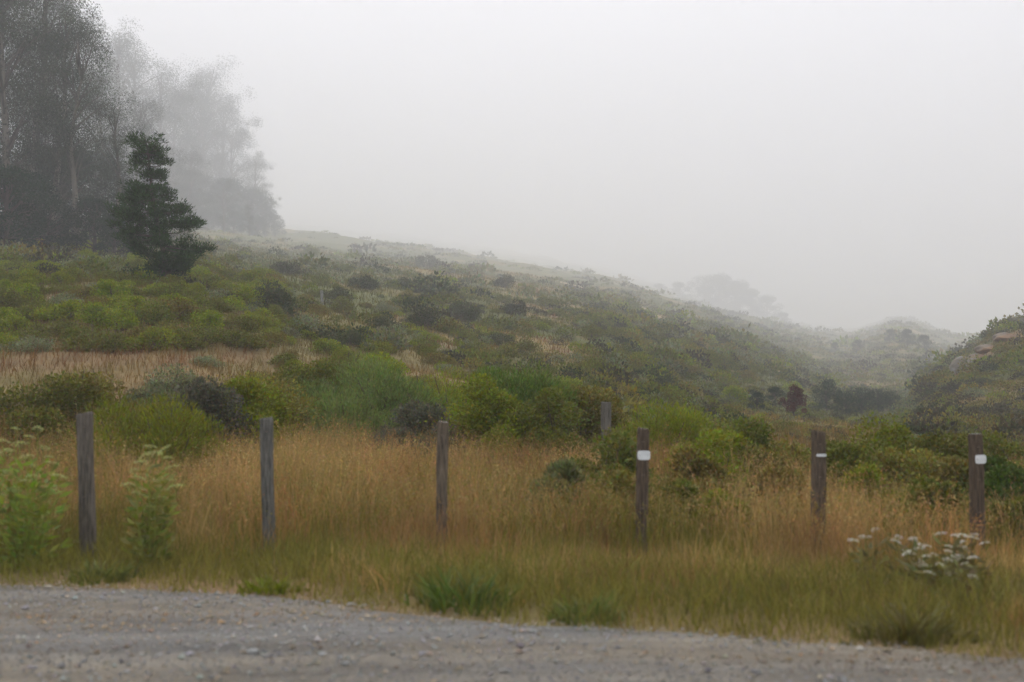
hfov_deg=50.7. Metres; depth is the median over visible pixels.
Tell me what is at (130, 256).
shrub
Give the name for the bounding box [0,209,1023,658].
ground
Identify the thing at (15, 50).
eucalyptus tree
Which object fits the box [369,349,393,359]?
shrub
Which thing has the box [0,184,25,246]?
evergreen tree
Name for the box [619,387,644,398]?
shrub
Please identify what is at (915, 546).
white wildflower
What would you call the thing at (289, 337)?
shrub
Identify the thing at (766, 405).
shrub
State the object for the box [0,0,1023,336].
sky
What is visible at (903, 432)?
bush
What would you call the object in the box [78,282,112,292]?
shrub
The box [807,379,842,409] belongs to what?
evergreen tree
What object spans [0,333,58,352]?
shrub
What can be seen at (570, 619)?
weed
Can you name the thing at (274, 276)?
shrub
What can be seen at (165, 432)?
bush
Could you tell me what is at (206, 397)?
bush
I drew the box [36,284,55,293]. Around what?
shrub
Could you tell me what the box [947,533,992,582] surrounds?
white wildflower
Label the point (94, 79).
eucalyptus tree
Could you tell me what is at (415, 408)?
bush
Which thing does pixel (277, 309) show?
shrub
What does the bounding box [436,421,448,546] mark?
fence post
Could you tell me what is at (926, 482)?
bush
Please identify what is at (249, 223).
eucalyptus tree
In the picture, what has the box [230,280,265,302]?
shrub
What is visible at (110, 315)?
shrub
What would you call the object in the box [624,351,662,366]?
shrub
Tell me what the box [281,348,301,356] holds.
shrub
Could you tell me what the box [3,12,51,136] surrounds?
eucalyptus tree
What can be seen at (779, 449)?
bush
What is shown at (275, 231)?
evergreen tree
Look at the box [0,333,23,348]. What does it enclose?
shrub
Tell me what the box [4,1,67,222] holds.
eucalyptus tree
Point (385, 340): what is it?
shrub
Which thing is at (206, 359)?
shrub
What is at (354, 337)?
shrub
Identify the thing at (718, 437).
bush
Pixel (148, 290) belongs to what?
shrub
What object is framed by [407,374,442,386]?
shrub
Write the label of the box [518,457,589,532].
bush
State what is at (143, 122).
eucalyptus tree
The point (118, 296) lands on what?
shrub
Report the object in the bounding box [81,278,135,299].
shrub
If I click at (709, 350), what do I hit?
shrub
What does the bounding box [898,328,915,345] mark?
evergreen tree
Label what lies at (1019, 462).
bush
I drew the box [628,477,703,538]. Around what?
bush
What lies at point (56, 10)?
eucalyptus tree
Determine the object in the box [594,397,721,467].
bush
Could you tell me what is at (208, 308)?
shrub
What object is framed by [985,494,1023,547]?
bush
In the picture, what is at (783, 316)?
evergreen tree
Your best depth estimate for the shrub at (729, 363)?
103.42 m
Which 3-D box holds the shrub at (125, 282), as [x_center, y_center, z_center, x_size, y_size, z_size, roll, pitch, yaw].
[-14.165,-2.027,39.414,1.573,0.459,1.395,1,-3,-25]
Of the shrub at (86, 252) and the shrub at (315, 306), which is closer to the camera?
the shrub at (315, 306)
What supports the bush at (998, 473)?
on the ground at (302, 225)
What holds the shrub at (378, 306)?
on the ground at (302, 225)
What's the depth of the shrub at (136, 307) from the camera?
33.12 m
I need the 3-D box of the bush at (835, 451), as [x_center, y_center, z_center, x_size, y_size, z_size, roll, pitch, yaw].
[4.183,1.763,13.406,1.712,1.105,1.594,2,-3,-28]
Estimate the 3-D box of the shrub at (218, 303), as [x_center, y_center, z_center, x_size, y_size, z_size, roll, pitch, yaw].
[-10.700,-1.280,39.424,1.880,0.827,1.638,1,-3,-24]
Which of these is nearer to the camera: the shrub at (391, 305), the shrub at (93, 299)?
the shrub at (93, 299)
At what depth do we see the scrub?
91.41 m
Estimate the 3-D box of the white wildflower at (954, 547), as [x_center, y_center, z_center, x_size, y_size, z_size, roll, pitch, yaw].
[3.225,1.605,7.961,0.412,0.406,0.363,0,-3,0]
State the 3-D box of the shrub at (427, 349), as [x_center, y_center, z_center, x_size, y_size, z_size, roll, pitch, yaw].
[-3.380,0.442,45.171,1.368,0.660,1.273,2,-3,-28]
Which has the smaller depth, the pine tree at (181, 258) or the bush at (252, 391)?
the bush at (252, 391)
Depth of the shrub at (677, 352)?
90.57 m
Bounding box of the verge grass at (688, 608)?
[0,513,1023,664]
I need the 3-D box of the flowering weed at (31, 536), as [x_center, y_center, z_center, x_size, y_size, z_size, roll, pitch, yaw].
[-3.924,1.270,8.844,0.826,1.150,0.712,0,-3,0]
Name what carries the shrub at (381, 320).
on the ground at (302, 225)
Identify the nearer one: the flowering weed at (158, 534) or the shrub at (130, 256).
the flowering weed at (158, 534)
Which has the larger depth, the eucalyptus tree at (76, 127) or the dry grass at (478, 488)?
the eucalyptus tree at (76, 127)
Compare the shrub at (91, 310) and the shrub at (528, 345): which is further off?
the shrub at (528, 345)
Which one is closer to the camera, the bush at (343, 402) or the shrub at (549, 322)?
the bush at (343, 402)
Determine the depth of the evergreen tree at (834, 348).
420.27 m
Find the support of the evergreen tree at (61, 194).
on the ground at (302, 225)
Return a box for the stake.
[320,290,323,304]
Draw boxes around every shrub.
[0,260,11,266]
[0,268,24,283]
[0,288,30,308]
[0,306,21,324]
[0,317,19,334]
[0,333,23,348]
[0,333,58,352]
[1,258,32,269]
[1,313,42,329]
[4,282,47,302]
[4,330,27,335]
[7,276,43,285]
[10,305,40,319]
[12,325,59,343]
[13,267,58,284]
[14,292,48,306]
[20,297,59,311]
[20,316,91,334]
[23,299,86,320]
[28,260,66,274]
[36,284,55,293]
[41,289,83,304]
[42,321,140,352]
[45,282,74,291]
[47,271,74,284]
[55,266,91,281]
[55,324,108,342]
[59,301,125,325]
[62,260,96,270]
[62,286,98,300]
[78,249,102,260]
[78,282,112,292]
[79,295,116,311]
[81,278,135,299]
[84,269,149,284]
[88,308,141,330]
[92,268,120,277]
[102,292,129,305]
[103,264,131,273]
[105,293,147,311]
[112,284,151,296]
[116,279,140,289]
[117,326,197,351]
[119,322,165,343]
[120,257,144,269]
[127,252,146,263]
[129,298,189,326]
[130,304,152,318]
[137,320,182,332]
[141,280,198,298]
[142,282,164,291]
[142,284,165,295]
[149,296,206,318]
[157,292,201,306]
[159,274,183,287]
[161,327,216,348]
[170,298,202,313]
[171,319,241,343]
[175,308,224,322]
[178,280,231,298]
[178,282,212,297]
[181,274,200,282]
[182,309,235,330]
[187,293,214,306]
[188,262,203,270]
[189,265,218,280]
[189,355,237,367]
[193,256,211,268]
[196,305,228,317]
[199,273,231,287]
[203,295,245,312]
[204,281,229,289]
[207,267,231,278]
[209,264,240,280]
[209,285,233,296]
[211,260,238,271]
[218,327,276,350]
[219,280,239,289]
[221,295,257,310]
[222,289,253,304]
[223,313,273,333]
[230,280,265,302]
[231,285,270,305]
[232,269,275,288]
[241,308,288,326]
[241,312,289,329]
[241,371,272,378]
[253,267,283,277]
[253,279,302,312]
[253,310,294,323]
[256,335,279,347]
[257,327,295,339]
[259,330,296,344]
[262,273,291,284]
[263,277,300,291]
[266,352,309,365]
[267,304,292,317]
[270,260,313,275]
[271,325,301,338]
[280,287,294,296]
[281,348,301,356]
[281,359,306,371]
[285,336,299,344]
[296,293,319,301]
[300,244,322,255]
[300,330,316,339]
[305,338,350,354]
[306,323,327,332]
[307,290,319,296]
[307,303,331,314]
[312,273,333,281]
[316,330,348,350]
[319,286,355,300]
[328,302,354,313]
[328,349,355,360]
[330,296,355,304]
[340,263,354,271]
[343,273,381,289]
[343,330,371,346]
[349,271,379,278]
[352,353,374,363]
[357,302,373,307]
[361,326,379,339]
[363,315,405,331]
[368,340,396,353]
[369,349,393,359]
[370,335,402,349]
[373,301,403,310]
[374,301,398,311]
[390,276,423,288]
[400,303,443,329]
[406,335,444,348]
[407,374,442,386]
[411,326,431,332]
[412,254,446,267]
[412,289,441,305]
[412,343,439,350]
[415,331,444,340]
[416,344,443,356]
[417,352,457,364]
[430,382,446,394]
[433,321,471,333]
[433,363,456,371]
[446,300,481,322]
[456,329,482,342]
[478,332,514,345]
[485,351,506,360]
[490,308,503,312]
[493,273,516,287]
[493,344,521,355]
[494,292,511,303]
[498,298,530,315]
[504,336,551,352]
[523,298,534,302]
[524,319,554,329]
[526,315,571,326]
[533,294,562,307]
[549,325,570,333]
[553,374,584,386]
[569,355,619,374]
[579,323,613,338]
[589,333,631,348]
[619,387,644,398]
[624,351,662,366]
[644,390,683,407]
[661,346,693,360]
[681,342,710,358]
[699,347,716,358]
[705,350,744,370]
[718,385,750,403]
[731,347,764,362]
[743,385,764,393]
[746,399,775,408]
[780,380,809,394]
[972,377,995,386]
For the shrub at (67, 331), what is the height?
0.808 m
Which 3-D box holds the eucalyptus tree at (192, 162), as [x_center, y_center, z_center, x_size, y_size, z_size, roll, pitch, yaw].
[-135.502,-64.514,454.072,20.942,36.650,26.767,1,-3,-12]
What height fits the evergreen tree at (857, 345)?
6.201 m
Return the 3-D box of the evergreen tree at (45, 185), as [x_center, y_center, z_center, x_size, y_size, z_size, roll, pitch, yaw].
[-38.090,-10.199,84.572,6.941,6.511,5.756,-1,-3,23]
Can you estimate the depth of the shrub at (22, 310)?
32.97 m
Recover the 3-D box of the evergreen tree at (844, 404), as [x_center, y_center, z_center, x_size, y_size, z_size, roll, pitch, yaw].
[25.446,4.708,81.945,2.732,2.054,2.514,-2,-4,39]
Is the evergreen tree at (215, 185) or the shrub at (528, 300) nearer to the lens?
the shrub at (528, 300)
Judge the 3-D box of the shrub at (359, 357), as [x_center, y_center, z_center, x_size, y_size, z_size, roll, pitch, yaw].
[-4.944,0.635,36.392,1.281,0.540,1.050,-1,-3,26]
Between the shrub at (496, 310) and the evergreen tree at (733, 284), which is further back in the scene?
the evergreen tree at (733, 284)
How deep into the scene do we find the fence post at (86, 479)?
9.30 m
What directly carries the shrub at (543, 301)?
on the ground at (302, 225)
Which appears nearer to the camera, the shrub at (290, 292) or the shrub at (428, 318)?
the shrub at (428, 318)
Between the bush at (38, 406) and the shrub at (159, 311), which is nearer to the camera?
the bush at (38, 406)
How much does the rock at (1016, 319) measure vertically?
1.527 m
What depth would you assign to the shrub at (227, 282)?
53.87 m
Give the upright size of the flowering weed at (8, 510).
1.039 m
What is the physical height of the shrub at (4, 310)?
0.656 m
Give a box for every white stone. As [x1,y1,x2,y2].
[247,648,258,653]
[340,661,348,664]
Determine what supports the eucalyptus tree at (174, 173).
on the ground at (302, 225)
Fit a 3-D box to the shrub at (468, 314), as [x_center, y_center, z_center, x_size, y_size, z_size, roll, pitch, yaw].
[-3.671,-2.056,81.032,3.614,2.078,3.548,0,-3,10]
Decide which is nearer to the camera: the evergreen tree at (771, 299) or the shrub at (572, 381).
the shrub at (572, 381)
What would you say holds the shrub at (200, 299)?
on the ground at (302, 225)
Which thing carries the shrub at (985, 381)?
on the ground at (302, 225)
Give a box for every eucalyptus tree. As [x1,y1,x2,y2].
[0,0,96,240]
[0,0,104,171]
[0,0,121,226]
[0,8,128,187]
[0,10,55,147]
[1,0,121,185]
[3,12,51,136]
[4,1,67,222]
[9,0,118,246]
[27,5,142,242]
[65,61,154,203]
[68,31,208,182]
[75,16,180,198]
[83,86,146,252]
[103,91,187,193]
[127,58,211,201]
[129,86,222,216]
[141,72,235,200]
[151,53,256,178]
[152,159,192,214]
[163,75,262,192]
[172,145,211,216]
[193,96,258,227]
[199,123,275,229]
[205,178,243,231]
[234,150,278,215]
[240,202,257,235]
[250,182,281,236]
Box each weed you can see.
[0,426,73,569]
[0,449,33,555]
[60,558,149,585]
[119,445,185,568]
[236,574,311,596]
[395,559,535,617]
[536,586,629,629]
[836,600,994,647]
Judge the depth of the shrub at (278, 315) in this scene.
42.98 m
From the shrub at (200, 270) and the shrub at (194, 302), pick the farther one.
the shrub at (200, 270)
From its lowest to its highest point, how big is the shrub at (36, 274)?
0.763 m
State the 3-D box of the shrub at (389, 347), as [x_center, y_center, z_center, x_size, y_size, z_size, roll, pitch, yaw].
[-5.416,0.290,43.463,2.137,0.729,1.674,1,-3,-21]
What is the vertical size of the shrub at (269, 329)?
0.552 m
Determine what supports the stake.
on the ground at (302, 225)
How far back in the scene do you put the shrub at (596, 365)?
52.41 m
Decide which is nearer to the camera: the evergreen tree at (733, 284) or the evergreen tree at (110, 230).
the evergreen tree at (110, 230)
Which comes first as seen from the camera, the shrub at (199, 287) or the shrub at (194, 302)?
the shrub at (194, 302)
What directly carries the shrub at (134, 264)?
on the ground at (302, 225)
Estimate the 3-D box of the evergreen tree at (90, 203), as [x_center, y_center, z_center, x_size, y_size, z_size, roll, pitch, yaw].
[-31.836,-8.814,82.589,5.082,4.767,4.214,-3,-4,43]
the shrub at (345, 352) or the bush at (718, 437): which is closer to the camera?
the bush at (718, 437)
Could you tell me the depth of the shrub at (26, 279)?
39.38 m
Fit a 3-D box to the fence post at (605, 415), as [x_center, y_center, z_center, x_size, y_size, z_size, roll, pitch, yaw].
[1.392,1.674,15.924,0.134,1.564,0.135,0,-2,-23]
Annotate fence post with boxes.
[76,411,95,559]
[260,417,275,552]
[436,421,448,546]
[601,402,610,454]
[636,427,649,554]
[810,430,825,556]
[968,433,985,560]
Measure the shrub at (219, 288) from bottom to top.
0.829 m
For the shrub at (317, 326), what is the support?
on the ground at (302, 225)
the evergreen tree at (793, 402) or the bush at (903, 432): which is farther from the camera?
the evergreen tree at (793, 402)
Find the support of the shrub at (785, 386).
on the ground at (302, 225)
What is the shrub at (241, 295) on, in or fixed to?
on the ground at (302, 225)
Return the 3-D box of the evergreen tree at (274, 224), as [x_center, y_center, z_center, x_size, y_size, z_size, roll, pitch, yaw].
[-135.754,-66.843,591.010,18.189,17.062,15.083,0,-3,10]
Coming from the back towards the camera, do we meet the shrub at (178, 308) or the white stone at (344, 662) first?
the shrub at (178, 308)
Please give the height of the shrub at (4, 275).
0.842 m
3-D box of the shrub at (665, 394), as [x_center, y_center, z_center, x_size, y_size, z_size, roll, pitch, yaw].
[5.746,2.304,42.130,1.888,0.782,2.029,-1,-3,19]
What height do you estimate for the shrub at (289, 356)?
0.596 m
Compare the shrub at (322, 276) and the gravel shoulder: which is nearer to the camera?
the gravel shoulder
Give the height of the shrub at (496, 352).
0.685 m
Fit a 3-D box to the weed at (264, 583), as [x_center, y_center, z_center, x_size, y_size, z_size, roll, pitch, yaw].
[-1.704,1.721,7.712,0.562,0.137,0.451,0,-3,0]
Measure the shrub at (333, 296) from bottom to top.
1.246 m
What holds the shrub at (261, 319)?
on the ground at (302, 225)
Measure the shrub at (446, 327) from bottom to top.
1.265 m
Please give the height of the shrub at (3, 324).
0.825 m
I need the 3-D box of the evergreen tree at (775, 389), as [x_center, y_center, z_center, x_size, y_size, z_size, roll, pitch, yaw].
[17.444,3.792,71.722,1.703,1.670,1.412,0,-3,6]
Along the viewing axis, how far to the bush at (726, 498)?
10.68 m
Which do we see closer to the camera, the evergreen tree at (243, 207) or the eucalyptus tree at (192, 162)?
the eucalyptus tree at (192, 162)
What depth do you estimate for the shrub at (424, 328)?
60.01 m
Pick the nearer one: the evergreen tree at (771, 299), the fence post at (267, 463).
the fence post at (267, 463)
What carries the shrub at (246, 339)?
on the ground at (302, 225)
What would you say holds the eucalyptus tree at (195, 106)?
on the ground at (302, 225)
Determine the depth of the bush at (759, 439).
15.03 m
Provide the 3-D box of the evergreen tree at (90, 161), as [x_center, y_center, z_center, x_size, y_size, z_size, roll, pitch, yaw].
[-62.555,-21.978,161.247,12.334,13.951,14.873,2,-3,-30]
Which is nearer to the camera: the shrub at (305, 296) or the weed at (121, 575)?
the weed at (121, 575)
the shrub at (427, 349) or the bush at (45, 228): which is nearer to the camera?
the shrub at (427, 349)
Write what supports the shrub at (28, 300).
on the ground at (302, 225)
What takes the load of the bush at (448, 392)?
on the ground at (302, 225)
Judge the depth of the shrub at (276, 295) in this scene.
51.35 m
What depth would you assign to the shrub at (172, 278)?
41.91 m
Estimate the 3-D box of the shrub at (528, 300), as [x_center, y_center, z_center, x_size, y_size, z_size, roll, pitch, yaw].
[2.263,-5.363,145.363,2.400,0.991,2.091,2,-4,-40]
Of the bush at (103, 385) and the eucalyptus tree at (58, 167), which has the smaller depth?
the bush at (103, 385)
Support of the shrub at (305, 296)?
on the ground at (302, 225)
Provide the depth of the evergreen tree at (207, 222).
515.00 m
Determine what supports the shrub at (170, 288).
on the ground at (302, 225)
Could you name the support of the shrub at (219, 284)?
on the ground at (302, 225)
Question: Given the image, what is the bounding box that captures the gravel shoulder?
[0,585,1023,681]
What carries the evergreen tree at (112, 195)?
on the ground at (302, 225)
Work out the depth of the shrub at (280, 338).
35.59 m
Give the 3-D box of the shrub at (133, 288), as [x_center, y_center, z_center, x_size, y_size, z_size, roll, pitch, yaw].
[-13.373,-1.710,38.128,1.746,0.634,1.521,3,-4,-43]
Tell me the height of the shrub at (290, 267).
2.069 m
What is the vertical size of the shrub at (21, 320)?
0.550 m
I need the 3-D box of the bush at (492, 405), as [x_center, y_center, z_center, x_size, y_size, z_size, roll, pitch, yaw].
[-0.200,1.326,17.151,2.705,1.679,2.767,-1,-3,26]
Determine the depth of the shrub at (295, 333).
40.12 m
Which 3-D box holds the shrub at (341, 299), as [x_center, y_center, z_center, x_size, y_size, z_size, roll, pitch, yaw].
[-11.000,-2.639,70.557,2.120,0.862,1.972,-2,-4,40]
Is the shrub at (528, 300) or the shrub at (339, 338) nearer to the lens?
the shrub at (339, 338)
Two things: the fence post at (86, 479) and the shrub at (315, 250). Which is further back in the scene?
the shrub at (315, 250)
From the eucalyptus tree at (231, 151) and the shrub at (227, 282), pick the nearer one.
the shrub at (227, 282)
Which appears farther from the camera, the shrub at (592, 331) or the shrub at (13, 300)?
the shrub at (592, 331)
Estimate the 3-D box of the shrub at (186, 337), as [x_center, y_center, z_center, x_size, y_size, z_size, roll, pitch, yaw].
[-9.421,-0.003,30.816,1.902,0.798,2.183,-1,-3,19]
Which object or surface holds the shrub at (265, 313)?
on the ground at (302, 225)
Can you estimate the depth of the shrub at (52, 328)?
31.15 m
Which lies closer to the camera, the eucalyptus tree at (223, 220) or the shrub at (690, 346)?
the shrub at (690, 346)
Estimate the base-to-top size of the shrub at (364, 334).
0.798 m
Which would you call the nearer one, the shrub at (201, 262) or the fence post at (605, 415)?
the fence post at (605, 415)
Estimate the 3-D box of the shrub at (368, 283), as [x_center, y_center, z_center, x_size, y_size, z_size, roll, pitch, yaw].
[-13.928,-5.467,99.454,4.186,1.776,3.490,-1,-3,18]
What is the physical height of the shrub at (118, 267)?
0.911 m
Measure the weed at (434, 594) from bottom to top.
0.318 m
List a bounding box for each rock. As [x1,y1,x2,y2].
[949,356,968,373]
[966,358,976,368]
[968,353,985,357]
[974,344,994,353]
[992,332,1016,342]
[1008,318,1023,328]
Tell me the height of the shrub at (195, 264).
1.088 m
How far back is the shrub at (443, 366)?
41.23 m
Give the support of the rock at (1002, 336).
on the ground at (302, 225)
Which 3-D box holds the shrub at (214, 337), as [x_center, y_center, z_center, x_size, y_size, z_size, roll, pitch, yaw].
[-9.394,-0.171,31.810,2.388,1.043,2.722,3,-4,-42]
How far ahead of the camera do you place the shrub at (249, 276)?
65.42 m
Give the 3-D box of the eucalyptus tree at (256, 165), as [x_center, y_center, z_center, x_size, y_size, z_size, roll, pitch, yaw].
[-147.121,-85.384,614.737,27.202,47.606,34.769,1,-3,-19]
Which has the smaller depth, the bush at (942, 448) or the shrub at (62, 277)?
the bush at (942, 448)
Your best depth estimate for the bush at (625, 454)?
13.02 m
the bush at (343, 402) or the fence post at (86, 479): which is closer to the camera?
the fence post at (86, 479)
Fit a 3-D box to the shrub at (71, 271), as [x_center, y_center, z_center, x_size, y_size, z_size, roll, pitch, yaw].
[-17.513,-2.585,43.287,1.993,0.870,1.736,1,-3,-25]
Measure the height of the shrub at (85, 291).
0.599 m
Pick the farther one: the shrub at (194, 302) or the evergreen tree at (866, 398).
the evergreen tree at (866, 398)
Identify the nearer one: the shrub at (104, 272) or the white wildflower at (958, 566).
the white wildflower at (958, 566)
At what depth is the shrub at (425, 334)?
55.16 m
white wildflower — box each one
[847,527,891,586]
[882,535,931,588]
[895,549,956,593]
[923,552,987,597]
[926,531,976,575]
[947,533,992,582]
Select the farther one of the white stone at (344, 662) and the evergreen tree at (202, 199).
the evergreen tree at (202, 199)
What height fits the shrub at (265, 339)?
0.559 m
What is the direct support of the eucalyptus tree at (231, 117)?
on the ground at (302, 225)
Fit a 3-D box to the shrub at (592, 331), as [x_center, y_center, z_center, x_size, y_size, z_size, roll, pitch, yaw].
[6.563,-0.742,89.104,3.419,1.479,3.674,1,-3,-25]
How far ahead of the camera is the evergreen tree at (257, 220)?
528.11 m
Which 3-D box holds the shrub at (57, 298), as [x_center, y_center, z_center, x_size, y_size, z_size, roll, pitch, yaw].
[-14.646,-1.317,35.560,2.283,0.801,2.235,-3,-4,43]
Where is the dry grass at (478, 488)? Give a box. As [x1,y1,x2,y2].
[0,396,1023,636]
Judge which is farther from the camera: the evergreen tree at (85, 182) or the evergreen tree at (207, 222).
the evergreen tree at (207, 222)
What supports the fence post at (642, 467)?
on the ground at (302, 225)
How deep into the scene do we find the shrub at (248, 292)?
47.92 m
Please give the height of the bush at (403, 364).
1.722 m
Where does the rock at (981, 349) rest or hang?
on the ground at (302, 225)
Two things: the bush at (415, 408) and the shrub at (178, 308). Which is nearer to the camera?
the bush at (415, 408)
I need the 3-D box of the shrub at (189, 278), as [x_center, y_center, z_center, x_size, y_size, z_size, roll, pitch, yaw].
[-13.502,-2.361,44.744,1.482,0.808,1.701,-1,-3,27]
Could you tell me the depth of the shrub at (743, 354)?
131.02 m
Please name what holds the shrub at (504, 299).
on the ground at (302, 225)
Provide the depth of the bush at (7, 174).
76.40 m
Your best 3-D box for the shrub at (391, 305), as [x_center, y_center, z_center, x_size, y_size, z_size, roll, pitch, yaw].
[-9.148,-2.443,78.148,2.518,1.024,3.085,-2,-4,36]
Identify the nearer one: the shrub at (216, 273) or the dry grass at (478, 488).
the dry grass at (478, 488)
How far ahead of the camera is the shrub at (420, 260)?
318.33 m
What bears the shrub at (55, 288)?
on the ground at (302, 225)
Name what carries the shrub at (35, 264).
on the ground at (302, 225)
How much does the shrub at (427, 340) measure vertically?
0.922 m
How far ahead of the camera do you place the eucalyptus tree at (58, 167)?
92.71 m
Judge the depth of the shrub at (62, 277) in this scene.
40.88 m
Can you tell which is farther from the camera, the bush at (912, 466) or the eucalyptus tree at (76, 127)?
the eucalyptus tree at (76, 127)
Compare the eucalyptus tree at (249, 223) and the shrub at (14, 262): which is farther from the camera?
the eucalyptus tree at (249, 223)
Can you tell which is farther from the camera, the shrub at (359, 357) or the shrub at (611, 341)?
the shrub at (611, 341)
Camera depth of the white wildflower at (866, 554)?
7.91 m
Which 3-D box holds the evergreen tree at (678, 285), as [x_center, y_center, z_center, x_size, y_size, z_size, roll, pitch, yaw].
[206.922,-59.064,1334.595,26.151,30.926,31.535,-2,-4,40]
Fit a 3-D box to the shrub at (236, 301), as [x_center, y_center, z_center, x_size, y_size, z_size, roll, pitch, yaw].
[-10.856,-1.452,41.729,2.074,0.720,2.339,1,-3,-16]
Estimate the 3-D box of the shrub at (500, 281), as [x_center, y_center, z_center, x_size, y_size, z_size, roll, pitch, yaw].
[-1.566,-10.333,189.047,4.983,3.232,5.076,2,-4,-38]
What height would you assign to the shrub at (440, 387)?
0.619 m
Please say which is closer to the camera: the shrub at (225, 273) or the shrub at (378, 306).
the shrub at (225, 273)
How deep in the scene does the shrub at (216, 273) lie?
61.66 m
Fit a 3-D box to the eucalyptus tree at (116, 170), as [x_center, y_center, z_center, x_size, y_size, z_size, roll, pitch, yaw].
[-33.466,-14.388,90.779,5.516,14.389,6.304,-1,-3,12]
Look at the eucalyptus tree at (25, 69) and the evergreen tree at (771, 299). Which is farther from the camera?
the evergreen tree at (771, 299)
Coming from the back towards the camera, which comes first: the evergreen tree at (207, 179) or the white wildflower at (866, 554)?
the evergreen tree at (207, 179)
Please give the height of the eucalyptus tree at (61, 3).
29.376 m
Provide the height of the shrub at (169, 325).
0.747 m
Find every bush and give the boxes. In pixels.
[0,370,132,468]
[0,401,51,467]
[14,369,160,441]
[36,390,255,478]
[117,363,211,422]
[146,375,292,451]
[200,370,344,449]
[213,375,334,454]
[264,353,387,417]
[286,350,458,451]
[350,395,474,467]
[355,351,449,414]
[393,364,483,408]
[420,373,565,473]
[438,357,599,458]
[476,385,596,474]
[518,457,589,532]
[524,427,661,496]
[556,384,641,457]
[578,469,658,536]
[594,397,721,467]
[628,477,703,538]
[651,426,760,495]
[655,415,810,486]
[655,447,737,529]
[680,487,757,542]
[736,463,808,527]
[745,438,810,480]
[801,439,897,498]
[826,461,905,522]
[844,411,922,469]
[868,427,989,473]
[870,445,942,494]
[882,474,968,542]
[903,454,968,493]
[949,428,1023,463]
[956,453,1023,522]
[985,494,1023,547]
[1009,459,1023,479]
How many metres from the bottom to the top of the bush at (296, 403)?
1.480 m
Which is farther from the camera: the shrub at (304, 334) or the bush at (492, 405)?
the shrub at (304, 334)
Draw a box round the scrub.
[0,212,1023,444]
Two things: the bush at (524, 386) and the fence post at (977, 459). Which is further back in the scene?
the bush at (524, 386)
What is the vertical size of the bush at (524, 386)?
1.961 m
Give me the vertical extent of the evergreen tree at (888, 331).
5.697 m
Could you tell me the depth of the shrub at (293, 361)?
31.26 m
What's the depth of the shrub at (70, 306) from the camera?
32.88 m
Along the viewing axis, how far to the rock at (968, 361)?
90.30 m
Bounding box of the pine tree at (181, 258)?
[103,130,217,277]
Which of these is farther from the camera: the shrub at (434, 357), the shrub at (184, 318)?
the shrub at (434, 357)
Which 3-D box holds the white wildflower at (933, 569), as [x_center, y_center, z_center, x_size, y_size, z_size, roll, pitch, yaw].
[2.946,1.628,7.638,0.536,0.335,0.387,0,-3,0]
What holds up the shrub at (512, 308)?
on the ground at (302, 225)
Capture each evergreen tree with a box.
[0,144,100,229]
[0,148,116,242]
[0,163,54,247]
[0,172,71,246]
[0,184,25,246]
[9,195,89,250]
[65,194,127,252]
[69,149,135,230]
[94,215,134,256]
[98,182,175,249]
[134,179,186,232]
[166,182,217,219]
[167,167,225,221]
[190,177,255,227]
[192,187,240,229]
[193,206,221,228]
[222,193,259,230]
[227,186,275,235]
[245,216,270,235]
[249,206,280,233]
[267,215,286,235]
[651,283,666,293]
[667,281,691,298]
[687,274,727,306]
[702,272,743,309]
[713,279,758,313]
[733,288,768,317]
[747,391,765,408]
[755,294,784,319]
[762,386,786,407]
[776,312,794,323]
[777,384,807,415]
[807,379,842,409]
[828,342,839,352]
[829,390,862,415]
[844,386,879,413]
[850,339,865,354]
[863,387,895,412]
[876,390,903,408]
[883,329,894,341]
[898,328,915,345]
[915,334,935,352]
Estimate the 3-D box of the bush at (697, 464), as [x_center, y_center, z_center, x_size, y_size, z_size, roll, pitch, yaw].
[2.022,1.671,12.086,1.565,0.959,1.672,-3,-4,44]
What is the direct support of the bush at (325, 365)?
on the ground at (302, 225)
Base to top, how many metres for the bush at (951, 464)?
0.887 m
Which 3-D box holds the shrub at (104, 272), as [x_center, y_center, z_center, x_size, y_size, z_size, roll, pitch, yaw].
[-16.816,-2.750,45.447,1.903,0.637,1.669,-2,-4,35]
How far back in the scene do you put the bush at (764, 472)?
11.42 m
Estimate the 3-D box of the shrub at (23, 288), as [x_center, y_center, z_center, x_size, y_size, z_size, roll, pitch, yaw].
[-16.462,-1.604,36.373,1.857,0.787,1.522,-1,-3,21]
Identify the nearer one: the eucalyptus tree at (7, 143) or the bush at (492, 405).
the bush at (492, 405)
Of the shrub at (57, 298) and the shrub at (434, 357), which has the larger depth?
the shrub at (434, 357)

